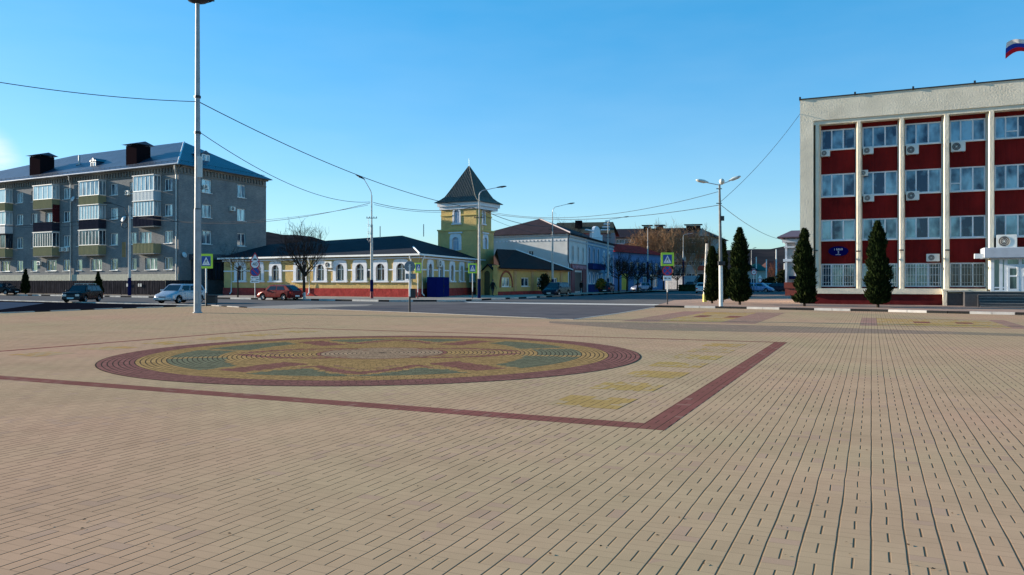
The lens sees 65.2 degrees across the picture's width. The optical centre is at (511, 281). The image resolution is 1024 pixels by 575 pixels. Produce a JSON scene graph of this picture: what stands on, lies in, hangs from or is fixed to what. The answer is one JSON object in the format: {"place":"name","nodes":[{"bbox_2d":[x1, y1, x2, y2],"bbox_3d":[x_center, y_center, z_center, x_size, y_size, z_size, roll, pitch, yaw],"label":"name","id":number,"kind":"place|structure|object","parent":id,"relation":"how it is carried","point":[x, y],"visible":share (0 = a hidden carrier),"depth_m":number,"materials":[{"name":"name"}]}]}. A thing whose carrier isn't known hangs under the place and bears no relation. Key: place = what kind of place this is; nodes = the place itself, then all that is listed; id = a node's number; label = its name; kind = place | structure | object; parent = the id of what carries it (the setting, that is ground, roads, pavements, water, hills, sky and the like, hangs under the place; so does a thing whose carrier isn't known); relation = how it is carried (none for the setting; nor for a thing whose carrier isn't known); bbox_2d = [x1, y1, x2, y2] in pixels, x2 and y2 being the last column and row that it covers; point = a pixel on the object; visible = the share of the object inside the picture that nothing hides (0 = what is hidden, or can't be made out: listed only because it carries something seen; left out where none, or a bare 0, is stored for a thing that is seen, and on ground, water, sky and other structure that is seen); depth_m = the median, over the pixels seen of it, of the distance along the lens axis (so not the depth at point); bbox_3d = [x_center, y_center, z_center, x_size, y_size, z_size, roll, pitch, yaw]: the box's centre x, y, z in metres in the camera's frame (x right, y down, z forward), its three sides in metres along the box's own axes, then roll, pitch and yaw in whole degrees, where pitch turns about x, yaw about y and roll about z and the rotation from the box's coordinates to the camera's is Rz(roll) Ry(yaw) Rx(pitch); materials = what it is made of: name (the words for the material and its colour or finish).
{"place":"outdoors","nodes":[
{"label":"outdoors","id":0,"kind":"place"},
{"bbox_2d":[0,301,190,311],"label":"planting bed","id":1,"kind":"object","parent":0,"point":[45,306],"visible":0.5,"depth_m":53.79,"materials":[{"name":"soil"}]},
{"bbox_2d":[0,302,41,309],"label":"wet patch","id":2,"kind":"object","parent":1,"relation":"on","point":[5,305],"depth_m":58.44,"materials":[{"name":"black liquid"}]},
{"bbox_2d":[1,290,678,299],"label":"sidewalk","id":3,"kind":"structure","parent":0,"point":[475,296],"depth_m":84.39,"materials":[{"name":"grey concrete"}]},
{"bbox_2d":[0,283,20,294],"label":"parked car","id":4,"kind":"object","parent":3,"relation":"on","point":[6,288],"visible":1,"depth_m":97.77,"materials":[{"name":"black paint"}]},
{"bbox_2d":[20,269,30,293],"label":"conifer","id":5,"kind":"object","parent":3,"relation":"on","point":[25,286],"visible":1,"depth_m":99.74,"materials":[{"name":"green plant"}]},
{"bbox_2d":[0,280,164,294],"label":"fence","id":6,"kind":"object","parent":3,"relation":"on","point":[150,287],"visible":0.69,"depth_m":96.25,"materials":[{"name":"metal"}]},
{"bbox_2d":[103,202,130,295],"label":"street lamp","id":7,"kind":"object","parent":3,"relation":"on","point":[129,250],"visible":0.98,"depth_m":89.91,"materials":[{"name":"metal"}]},
{"bbox_2d":[216,244,251,296],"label":"bare tree","id":8,"kind":"object","parent":3,"relation":"on","point":[239,266],"visible":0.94,"depth_m":79.50,"materials":[{"name":"brown plant"}]},
{"bbox_2d":[250,253,259,282],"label":"road sign","id":9,"kind":"object","parent":3,"relation":"on","point":[254,265],"visible":1,"depth_m":77.97,"materials":[{"name":"metal"}]},
{"bbox_2d":[271,216,331,298],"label":"bare tree","id":10,"kind":"object","parent":3,"relation":"on","point":[302,268],"visible":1,"depth_m":72.70,"materials":[{"name":"brown plant"}]},
{"bbox_2d":[356,175,376,297],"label":"street lamp","id":11,"kind":"object","parent":3,"relation":"on","point":[371,264],"visible":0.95,"depth_m":74.91,"materials":[{"name":"metal"}]},
{"bbox_2d":[427,277,448,296],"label":"blue cabinet","id":12,"kind":"object","parent":3,"relation":"on","point":[437,286],"visible":0.9,"depth_m":80.57,"materials":[{"name":"metal"}]},
{"bbox_2d":[474,186,506,297],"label":"street lamp","id":13,"kind":"object","parent":3,"relation":"on","point":[479,275],"visible":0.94,"depth_m":75.90,"materials":[{"name":"metal"}]},
{"bbox_2d":[0,289,784,318],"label":"road","id":14,"kind":"structure","parent":0,"point":[657,297],"depth_m":71.49,"materials":[{"name":"grey asphalt"}]},
{"bbox_2d":[61,283,103,301],"bbox_3d":[-35.151,0.890,65.495,1.940,1.520,4.246,0,0,-4],"label":"parked car","id":15,"kind":"object","parent":14,"relation":"on","point":[83,293],"visible":1,"depth_m":64.74,"materials":[{"name":"green paint"}]},
{"bbox_2d":[0,300,204,304],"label":"kerb","id":16,"kind":"structure","parent":14,"relation":"on","point":[101,302],"depth_m":61.80,"materials":[{"name":"white paint"}]},
{"bbox_2d":[0,141,271,294],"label":"apartment building","id":17,"kind":"structure","parent":14,"relation":"on","point":[157,182],"depth_m":101.92,"materials":[{"name":"grey brick"}]},
{"bbox_2d":[153,284,204,303],"bbox_3d":[-25.876,0.900,62.495,2.070,1.500,4.346,0,0,16],"label":"parked car","id":18,"kind":"object","parent":14,"relation":"on","point":[179,293],"visible":0.87,"depth_m":61.51,"materials":[{"name":"silver metal"}]},
{"bbox_2d":[256,285,302,299],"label":"parked car","id":19,"kind":"object","parent":14,"relation":"on","point":[282,292],"visible":1,"depth_m":71.70,"materials":[{"name":"red paint"}]},
{"bbox_2d":[247,304,372,307],"bbox_3d":[-14.402,1.656,54.285,5.703,0.001,12.133,0,0,28],"label":"road patch","id":20,"kind":"object","parent":14,"relation":"on","point":[297,306],"visible":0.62,"depth_m":53.85,"materials":[{"name":"grey asphalt"}]},
{"bbox_2d":[0,290,654,301],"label":"kerb","id":21,"kind":"structure","parent":14,"relation":"on","point":[349,299],"depth_m":74.63,"materials":[{"name":"white paint"}]},
{"bbox_2d":[217,224,485,296],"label":"yellow house","id":22,"kind":"structure","parent":14,"relation":"on","point":[346,275],"depth_m":87.07,"materials":[{"name":"paint"}]},
{"bbox_2d":[232,262,246,281],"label":"window","id":23,"kind":"structure","parent":22,"relation":"in","point":[242,276],"depth_m":92.92,"materials":[{"name":"white plastic"}]},
{"bbox_2d":[267,261,282,281],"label":"window","id":24,"kind":"structure","parent":22,"relation":"in","point":[277,267],"depth_m":90.08,"materials":[{"name":"white paint"}]},
{"bbox_2d":[292,262,307,281],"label":"window","id":25,"kind":"structure","parent":22,"relation":"in","point":[297,275],"depth_m":88.34,"materials":[{"name":"white plastic"}]},
{"bbox_2d":[312,260,327,281],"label":"window","id":26,"kind":"structure","parent":22,"relation":"in","point":[319,272],"depth_m":86.69,"materials":[{"name":"white paint"}]},
{"bbox_2d":[331,260,347,281],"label":"window","id":27,"kind":"structure","parent":22,"relation":"in","point":[341,265],"depth_m":85.26,"materials":[{"name":"white paint"}]},
{"bbox_2d":[351,260,367,281],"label":"window","id":28,"kind":"structure","parent":22,"relation":"in","point":[359,267],"depth_m":83.99,"materials":[{"name":"white paint"}]},
{"bbox_2d":[373,259,388,281],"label":"window","id":29,"kind":"structure","parent":22,"relation":"in","point":[381,265],"depth_m":82.54,"materials":[{"name":"white paint"}]},
{"bbox_2d":[391,259,408,281],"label":"window","id":30,"kind":"structure","parent":22,"relation":"in","point":[399,272],"depth_m":81.30,"materials":[{"name":"white paint"}]},
{"bbox_2d":[404,261,415,311],"bbox_3d":[-5.566,0.254,43.658,0.630,2.793,0.124,0,0,0],"label":"road sign","id":31,"kind":"object","parent":14,"relation":"on","point":[409,266],"visible":0.95,"depth_m":43.69,"materials":[{"name":"metal"}]},
{"bbox_2d":[278,307,653,318],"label":"kerb","id":32,"kind":"structure","parent":14,"relation":"on","point":[484,315],"depth_m":41.56,"materials":[{"name":"white paint"}]},
{"bbox_2d":[435,166,502,286],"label":"tower","id":33,"kind":"structure","parent":14,"relation":"on","point":[458,231],"depth_m":99.79,"materials":[{"name":"paint"}]},
{"bbox_2d":[448,232,462,249],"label":"window","id":34,"kind":"structure","parent":33,"relation":"in","point":[455,239],"depth_m":99.47,"materials":[{"name":"glass"}]},
{"bbox_2d":[476,264,498,294],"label":"entrance portal","id":35,"kind":"object","parent":14,"relation":"on","point":[489,272],"visible":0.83,"depth_m":93.15,"materials":[{"name":"paint"}]},
{"bbox_2d":[484,271,489,294],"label":"door","id":36,"kind":"structure","parent":35,"relation":"in","point":[487,274],"depth_m":93.37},
{"bbox_2d":[324,303,654,318],"bbox_3d":[-1.354,1.657,49.292,19.768,0.001,20.606,0,0,27],"label":"road patch","id":37,"kind":"object","parent":14,"relation":"on","point":[551,311],"visible":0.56,"depth_m":48.03,"materials":[{"name":"grey asphalt"}]},
{"bbox_2d":[494,249,572,294],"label":"house","id":38,"kind":"structure","parent":14,"relation":"on","point":[520,272],"depth_m":99.91,"materials":[{"name":"paint"}]},
{"bbox_2d":[537,273,551,291],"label":"bush","id":39,"kind":"object","parent":14,"relation":"on","point":[543,281],"visible":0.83,"depth_m":99.64,"materials":[{"name":"green plant"}]},
{"bbox_2d":[494,218,615,292],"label":"corner house","id":40,"kind":"structure","parent":14,"relation":"on","point":[580,255],"depth_m":117.96,"materials":[{"name":"grey paint"}]},
{"bbox_2d":[542,282,570,294],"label":"parked car","id":41,"kind":"object","parent":14,"relation":"on","point":[555,288],"visible":0.94,"depth_m":93.04,"materials":[{"name":"blue paint"}]},
{"bbox_2d":[469,302,658,304],"bbox_3d":[3.076,1.652,61.338,17.881,0.001,3.128,0,0,28],"label":"road line","id":42,"kind":"object","parent":14,"relation":"on","point":[564,303],"visible":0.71,"depth_m":61.19,"materials":[{"name":"white paint"}]},
{"bbox_2d":[557,220,619,243],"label":"gabled house","id":43,"kind":"structure","parent":14,"relation":"on","point":[609,232],"depth_m":159.18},
{"bbox_2d":[595,248,635,291],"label":"bare tree","id":44,"kind":"object","parent":14,"relation":"on","point":[623,269],"visible":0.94,"depth_m":130.67,"materials":[{"name":"black plant"}]},
{"bbox_2d":[613,253,644,290],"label":"bare tree","id":45,"kind":"object","parent":14,"relation":"on","point":[631,269],"visible":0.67,"depth_m":137.75,"materials":[{"name":"black plant"}]},
{"bbox_2d":[624,256,652,290],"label":"bare tree","id":46,"kind":"object","parent":14,"relation":"on","point":[641,271],"visible":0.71,"depth_m":144.87,"materials":[{"name":"black plant"}]},
{"bbox_2d":[613,244,664,290],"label":"shop row","id":47,"kind":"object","parent":14,"relation":"on","point":[637,252],"visible":0.26,"depth_m":162.02,"materials":[{"name":"blue paint"}]},
{"bbox_2d":[630,282,650,290],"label":"parked car","id":48,"kind":"object","parent":14,"relation":"on","point":[643,286],"visible":0.97,"depth_m":149.38,"materials":[{"name":"grey paint"}]},
{"bbox_2d":[624,220,659,252],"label":"bare tree","id":49,"kind":"object","parent":14,"relation":"on","point":[639,243],"visible":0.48,"depth_m":183.47,"materials":[{"name":"brown plant"}]},
{"bbox_2d":[640,257,665,289],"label":"bare tree","id":50,"kind":"object","parent":14,"relation":"on","point":[659,272],"visible":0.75,"depth_m":149.81,"materials":[{"name":"black plant"}]},
{"bbox_2d":[630,222,686,264],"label":"bare tree","id":51,"kind":"object","parent":14,"relation":"on","point":[657,241],"visible":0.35,"depth_m":185.34,"materials":[{"name":"brown plant"}]},
{"bbox_2d":[646,216,698,272],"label":"bare tree","id":52,"kind":"object","parent":14,"relation":"on","point":[671,247],"visible":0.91,"depth_m":181.19,"materials":[{"name":"brown plant"}]},
{"bbox_2d":[657,225,704,275],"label":"bare tree","id":53,"kind":"object","parent":14,"relation":"on","point":[682,240],"visible":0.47,"depth_m":185.46,"materials":[{"name":"brown plant"}]},
{"bbox_2d":[665,276,698,288],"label":"fence","id":54,"kind":"object","parent":14,"relation":"on","point":[672,284],"visible":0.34,"depth_m":175.57,"materials":[{"name":"metal"}]},
{"bbox_2d":[677,225,724,275],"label":"bare tree","id":55,"kind":"object","parent":14,"relation":"on","point":[699,254],"visible":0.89,"depth_m":181.88,"materials":[{"name":"brown plant"}]},
{"bbox_2d":[749,283,774,291],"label":"parked car","id":56,"kind":"object","parent":14,"relation":"on","point":[764,287],"visible":0.62,"depth_m":127.16,"materials":[{"name":"silver metal"}]},
{"bbox_2d":[777,230,799,295],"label":"pink building","id":57,"kind":"structure","parent":14,"relation":"on","point":[791,239],"depth_m":91.79,"materials":[{"name":"paint"}]},
{"bbox_2d":[0,306,1023,574],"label":"paved square","id":58,"kind":"structure","parent":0,"point":[836,454],"depth_m":7.39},
{"bbox_2d":[0,305,246,312],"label":"kerb","id":59,"kind":"structure","parent":58,"relation":"on","point":[116,308],"depth_m":48.80,"materials":[{"name":"white paint"}]},
{"bbox_2d":[188,0,214,312],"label":"lighting mast","id":60,"kind":"object","parent":58,"relation":"on","point":[197,229],"visible":0.97,"depth_m":42.48,"materials":[{"name":"metal"}]},
{"bbox_2d":[0,82,194,101],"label":"cable","id":61,"kind":"object","parent":60,"relation":"attached to","point":[94,94],"visible":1,"depth_m":39.31,"materials":[{"name":"black rubber"}]},
{"bbox_2d":[200,102,477,208],"bbox_3d":[-9.914,-8.219,59.248,0.045,2.750,35.920,0,0,22],"label":"cable","id":62,"kind":"object","parent":60,"relation":"attached to","point":[322,160],"visible":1,"depth_m":52.04,"materials":[{"name":"black rubber"}]},
{"bbox_2d":[201,254,212,305],"bbox_3d":[-20.844,-0.134,54.520,0.860,3.567,0.165,0,0,-19],"label":"crossing sign","id":63,"kind":"object","parent":58,"relation":"on","point":[206,261],"visible":0.88,"depth_m":54.51,"materials":[{"name":"metal"}]},
{"bbox_2d":[95,336,640,385],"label":"mosaic pavers","id":64,"kind":"object","parent":58,"relation":"on","point":[316,374],"visible":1,"depth_m":16.72,"materials":[{"name":"stone"}]},
{"bbox_2d":[12,330,746,408],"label":"paving squares","id":65,"kind":"structure","parent":58,"relation":"on","point":[594,402],"depth_m":14.24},
{"bbox_2d":[0,328,786,429],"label":"paving border","id":66,"kind":"object","parent":58,"relation":"on","point":[669,416],"visible":1,"depth_m":11.31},
{"bbox_2d":[549,321,1023,335],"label":"paving strip","id":67,"kind":"object","parent":58,"relation":"on","point":[695,327],"visible":1,"depth_m":28.30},
{"bbox_2d":[625,311,1023,328],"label":"paving panels","id":68,"kind":"object","parent":58,"relation":"on","point":[721,317],"visible":0.94,"depth_m":34.16,"materials":[{"name":"beige stone"}]},
{"bbox_2d":[655,305,1023,314],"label":"kerb","id":69,"kind":"structure","parent":58,"relation":"on","point":[890,310],"depth_m":45.23,"materials":[{"name":"white paint"}]},
{"bbox_2d":[0,0,1023,249],"label":"sky","id":70,"kind":"structure","parent":0,"point":[601,107],"materials":[{"name":"blue"}]},
{"bbox_2d":[266,232,784,269],"bbox_3d":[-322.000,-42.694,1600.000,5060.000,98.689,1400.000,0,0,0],"label":"hill","id":71,"kind":"structure","parent":0,"point":[762,255],"depth_m":1253.16,"materials":[{"name":"plant"}]},
{"bbox_2d":[616,224,728,275],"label":"apartment building","id":72,"kind":"structure","parent":0,"point":[622,233],"depth_m":207.03,"materials":[{"name":"brown brick"}]},
{"bbox_2d":[762,261,783,276],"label":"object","id":73,"kind":"structure","parent":0,"point":[780,267],"depth_m":230.80,"materials":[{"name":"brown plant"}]},
{"bbox_2d":[659,295,1023,311],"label":"sidewalk","id":74,"kind":"structure","parent":0,"point":[777,301],"depth_m":52.54,"materials":[{"name":"grey concrete"}]},
{"bbox_2d":[661,252,673,303],"bbox_3d":[10.691,-0.184,55.016,0.880,3.668,0.155,0,0,10],"label":"crossing sign","id":75,"kind":"object","parent":74,"relation":"on","point":[667,260],"visible":0.98,"depth_m":54.98,"materials":[{"name":"metal"}]},
{"bbox_2d":[703,245,718,302],"bbox_3d":[14.510,-0.559,57.974,1.383,4.218,1.420,0,0,0],"label":"columnar thuja","id":76,"kind":"object","parent":74,"relation":"on","point":[711,289],"visible":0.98,"depth_m":57.70,"materials":[{"name":"green plant"}]},
{"bbox_2d":[696,176,740,305],"bbox_3d":[13.025,-2.530,50.490,2.842,8.363,0.380,0,0,0],"label":"street lamp","id":77,"kind":"object","parent":74,"relation":"on","point":[721,263],"visible":0.98,"depth_m":50.41,"materials":[{"name":"white metal"}]},
{"bbox_2d":[717,240,729,301],"bbox_3d":[16.089,-0.835,60.970,1.458,4.771,1.386,0,0,0],"label":"columnar thuja","id":78,"kind":"object","parent":74,"relation":"on","point":[725,258],"visible":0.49,"depth_m":60.64,"materials":[{"name":"green plant"}]},
{"bbox_2d":[725,227,752,304],"bbox_3d":[15.428,-1.112,54.571,1.832,5.324,1.833,0,0,0],"label":"columnar thuja","id":79,"kind":"object","parent":74,"relation":"on","point":[738,289],"visible":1,"depth_m":54.10,"materials":[{"name":"green plant"}]},
{"bbox_2d":[790,227,818,305],"bbox_3d":[18.616,-0.969,51.003,1.795,5.037,1.696,0,0,0],"label":"columnar thuja","id":80,"kind":"object","parent":74,"relation":"on","point":[804,283],"visible":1,"depth_m":50.60,"materials":[{"name":"green plant"}]},
{"bbox_2d":[862,220,894,307],"bbox_3d":[22.242,-1.112,48.537,1.944,5.324,1.802,0,0,0],"label":"columnar thuja","id":81,"kind":"object","parent":74,"relation":"on","point":[879,274],"visible":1,"depth_m":48.11,"materials":[{"name":"green plant"}]},
{"bbox_2d":[799,78,1023,304],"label":"office building","id":82,"kind":"structure","parent":74,"relation":"on","point":[966,206],"depth_m":54.31,"materials":[{"name":"red paint"}]},
{"bbox_2d":[828,246,847,255],"bbox_3d":[23.077,-2.170,56.568,1.320,0.700,0.059,0,0,25],"label":"address sign","id":83,"kind":"object","parent":82,"relation":"attached to","point":[838,251],"visible":1,"depth_m":56.55,"materials":[{"name":"blue metal"}]},
{"bbox_2d":[821,264,854,286],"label":"window","id":84,"kind":"structure","parent":82,"relation":"in","point":[832,275],"depth_m":56.65,"materials":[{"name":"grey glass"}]},
{"bbox_2d":[821,219,855,240],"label":"window","id":85,"kind":"structure","parent":82,"relation":"in","point":[840,229],"depth_m":56.66,"materials":[{"name":"blue glass"}]},
{"bbox_2d":[821,173,855,197],"bbox_3d":[23.055,-6.823,56.572,2.369,1.683,0.290,0,0,25],"label":"window","id":86,"kind":"structure","parent":82,"relation":"in","point":[843,184],"depth_m":56.67,"materials":[{"name":"blue glass"}]},
{"bbox_2d":[821,128,855,150],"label":"window","id":87,"kind":"structure","parent":82,"relation":"in","point":[835,139],"depth_m":56.67,"materials":[{"name":"blue glass"}]},
{"bbox_2d":[862,263,897,286],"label":"window","id":88,"kind":"structure","parent":82,"relation":"in","point":[894,281],"depth_m":55.16,"materials":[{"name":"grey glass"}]},
{"bbox_2d":[862,218,897,240],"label":"window","id":89,"kind":"structure","parent":82,"relation":"in","point":[890,225],"depth_m":55.35,"materials":[{"name":"blue glass"}]},
{"bbox_2d":[862,170,897,195],"bbox_3d":[25.478,-6.823,55.416,2.344,1.683,0.290,0,0,26],"label":"window","id":90,"kind":"structure","parent":82,"relation":"in","point":[880,183],"depth_m":55.48,"materials":[{"name":"blue glass"}]},
{"bbox_2d":[862,125,897,148],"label":"window","id":91,"kind":"structure","parent":82,"relation":"in","point":[874,136],"depth_m":55.51,"materials":[{"name":"blue glass"}]},
{"bbox_2d":[905,263,940,286],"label":"window","id":92,"kind":"structure","parent":82,"relation":"in","point":[916,274],"depth_m":54.32,"materials":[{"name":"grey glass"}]},
{"bbox_2d":[905,216,941,239],"bbox_3d":[27.882,-3.651,54.270,2.315,1.532,0.290,0,0,26],"label":"window","id":93,"kind":"structure","parent":82,"relation":"in","point":[916,228],"depth_m":54.37,"materials":[{"name":"blue glass"}]},
{"bbox_2d":[905,168,941,194],"bbox_3d":[27.882,-6.823,54.270,2.315,1.683,0.290,0,0,26],"label":"window","id":94,"kind":"structure","parent":82,"relation":"in","point":[925,181],"depth_m":54.34,"materials":[{"name":"blue glass"}]},
{"bbox_2d":[905,121,941,145],"bbox_3d":[27.882,-10.060,54.270,2.315,1.514,0.290,0,0,26],"label":"window","id":95,"kind":"structure","parent":82,"relation":"in","point":[926,133],"depth_m":54.37,"materials":[{"name":"blue glass"}]},
{"bbox_2d":[951,141,965,152],"bbox_3d":[29.696,-8.977,53.260,0.850,0.700,0.350,0,0,26],"label":"air conditioner","id":96,"kind":"object","parent":82,"relation":"attached to","point":[959,146],"visible":1,"depth_m":53.12,"materials":[{"name":"metal"}]},
{"bbox_2d":[950,262,984,286],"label":"window","id":97,"kind":"structure","parent":82,"relation":"in","point":[961,274],"depth_m":53.21,"materials":[{"name":"grey glass"}]},
{"bbox_2d":[949,215,986,238],"bbox_3d":[30.250,-3.651,53.140,2.193,1.532,0.290,0,0,25],"label":"window","id":98,"kind":"structure","parent":82,"relation":"in","point":[969,226],"depth_m":53.21,"materials":[{"name":"blue glass"}]},
{"bbox_2d":[949,118,986,142],"bbox_3d":[30.250,-10.060,53.140,2.193,1.514,0.290,0,0,25],"label":"window","id":99,"kind":"structure","parent":82,"relation":"in","point":[968,130],"depth_m":53.21,"materials":[{"name":"blue glass"}]},
{"bbox_2d":[950,166,986,192],"bbox_3d":[30.250,-6.823,53.140,2.193,1.683,0.290,0,0,25],"label":"window","id":100,"kind":"structure","parent":82,"relation":"in","point":[972,178],"depth_m":53.21,"materials":[{"name":"blue glass"}]},
{"bbox_2d":[942,247,1023,307],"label":"entrance porch","id":101,"kind":"object","parent":82,"relation":"attached to","point":[1006,277],"visible":0.94,"depth_m":50.20,"materials":[{"name":"white plastic"}]},
{"bbox_2d":[996,234,1016,246],"bbox_3d":[32.003,-2.599,51.794,1.150,0.900,0.450,0,0,26],"label":"air conditioner","id":102,"kind":"object","parent":101,"relation":"on","point":[1006,240],"visible":0.92,"depth_m":51.61,"materials":[{"name":"metal"}]},
{"bbox_2d":[1008,266,1018,290],"bbox_3d":[31.407,-0.195,50.111,0.591,1.589,0.160,0,0,26],"label":"door","id":103,"kind":"structure","parent":101,"relation":"in","point":[1013,271],"depth_m":50.16,"materials":[{"name":"white plastic"}]},
{"bbox_2d":[994,214,1023,237],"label":"window","id":104,"kind":"structure","parent":82,"relation":"in","point":[1004,224],"depth_m":52.21,"materials":[{"name":"blue glass"}]},
{"bbox_2d":[994,164,1023,190],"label":"window","id":105,"kind":"structure","parent":82,"relation":"in","point":[1009,176],"depth_m":52.21,"materials":[{"name":"blue glass"}]},
{"bbox_2d":[994,115,1023,139],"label":"window","id":106,"kind":"structure","parent":82,"relation":"in","point":[1006,127],"depth_m":52.21,"materials":[{"name":"blue glass"}]},
{"bbox_2d":[1005,39,1023,58],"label":"flag","id":107,"kind":"object","parent":82,"relation":"on","point":[1014,45],"visible":1,"depth_m":49.19,"materials":[{"name":"multicoloured fabric"}]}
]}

